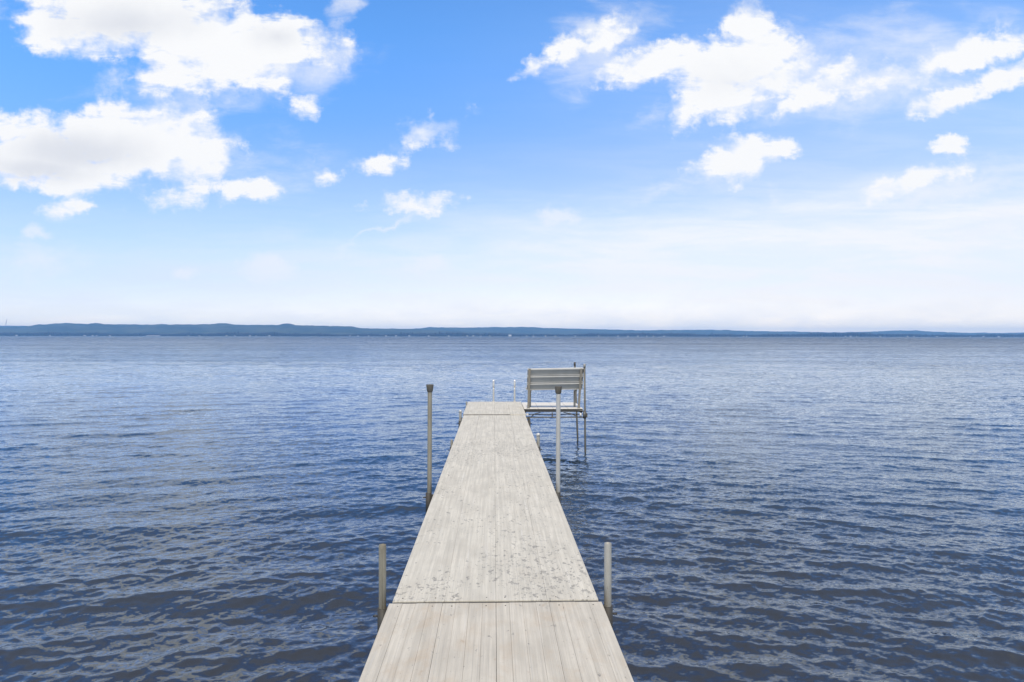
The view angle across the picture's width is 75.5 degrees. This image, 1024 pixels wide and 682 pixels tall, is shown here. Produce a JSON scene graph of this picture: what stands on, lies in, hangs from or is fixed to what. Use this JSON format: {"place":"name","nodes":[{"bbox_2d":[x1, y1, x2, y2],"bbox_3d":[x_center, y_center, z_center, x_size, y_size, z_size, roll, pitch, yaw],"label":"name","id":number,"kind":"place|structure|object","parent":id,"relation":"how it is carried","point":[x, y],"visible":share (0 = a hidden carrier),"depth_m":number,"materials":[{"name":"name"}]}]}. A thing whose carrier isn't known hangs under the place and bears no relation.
{"place":"outdoors","nodes":[
{"label":"outdoors","id":0,"kind":"place"},
{"bbox_2d":[0,323,564,335],"bbox_3d":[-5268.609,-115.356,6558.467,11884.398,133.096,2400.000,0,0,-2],"label":"hills","id":1,"kind":"structure","parent":0,"point":[286,328],"depth_m":6002.67,"materials":[{"name":"blue"}]},
{"bbox_2d":[0,336,1023,681],"bbox_3d":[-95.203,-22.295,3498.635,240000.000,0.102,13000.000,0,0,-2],"label":"lake water","id":2,"kind":"structure","parent":0,"point":[206,508],"depth_m":10.28,"materials":[{"name":"blue liquid"}]},
{"bbox_2d":[359,384,633,681],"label":"dock","id":3,"kind":"object","parent":2,"relation":"in","point":[526,606],"visible":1,"depth_m":4.11,"materials":[{"name":"wood"}]},
{"bbox_2d":[492,380,515,401],"bbox_3d":[-0.190,1.999,15.732,0.570,2.161,0.190,0,0,-2],"label":"ladder","id":4,"kind":"object","parent":3,"relation":"attached to","point":[494,387],"visible":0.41,"depth_m":15.68,"materials":[{"name":"metal"}]},
{"bbox_2d":[522,362,587,451],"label":"bench platform","id":5,"kind":"structure","parent":3,"relation":"attached to","point":[540,407],"depth_m":14.33,"materials":[{"name":"metal"}]},
{"bbox_2d":[526,367,583,408],"bbox_3d":[0.923,1.016,14.434,1.233,0.894,0.547,0,0,-2],"label":"bench","id":6,"kind":"object","parent":5,"relation":"on","point":[564,378],"visible":1,"depth_m":14.27,"materials":[{"name":"grey metal"}]},
{"bbox_2d":[0,326,1023,335],"bbox_3d":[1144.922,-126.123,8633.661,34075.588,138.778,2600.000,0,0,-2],"label":"hills","id":7,"kind":"structure","parent":0,"point":[538,330],"depth_m":8131.32,"materials":[{"name":"blue"}]},
{"bbox_2d":[0,0,1023,332],"label":"sky","id":8,"kind":"structure","parent":0,"point":[736,165],"materials":[{"name":"blue"}]},
{"bbox_2d":[349,336,1019,336],"bbox_3d":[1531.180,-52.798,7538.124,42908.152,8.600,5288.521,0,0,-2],"label":"shore","id":9,"kind":"structure","parent":0,"point":[567,336],"depth_m":4920.70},
{"bbox_2d":[0,331,1023,336],"bbox_3d":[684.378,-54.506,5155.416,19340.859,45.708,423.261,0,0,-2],"label":"wood","id":10,"kind":"object","parent":9,"relation":"on","point":[811,334],"visible":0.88,"depth_m":4987.75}
]}

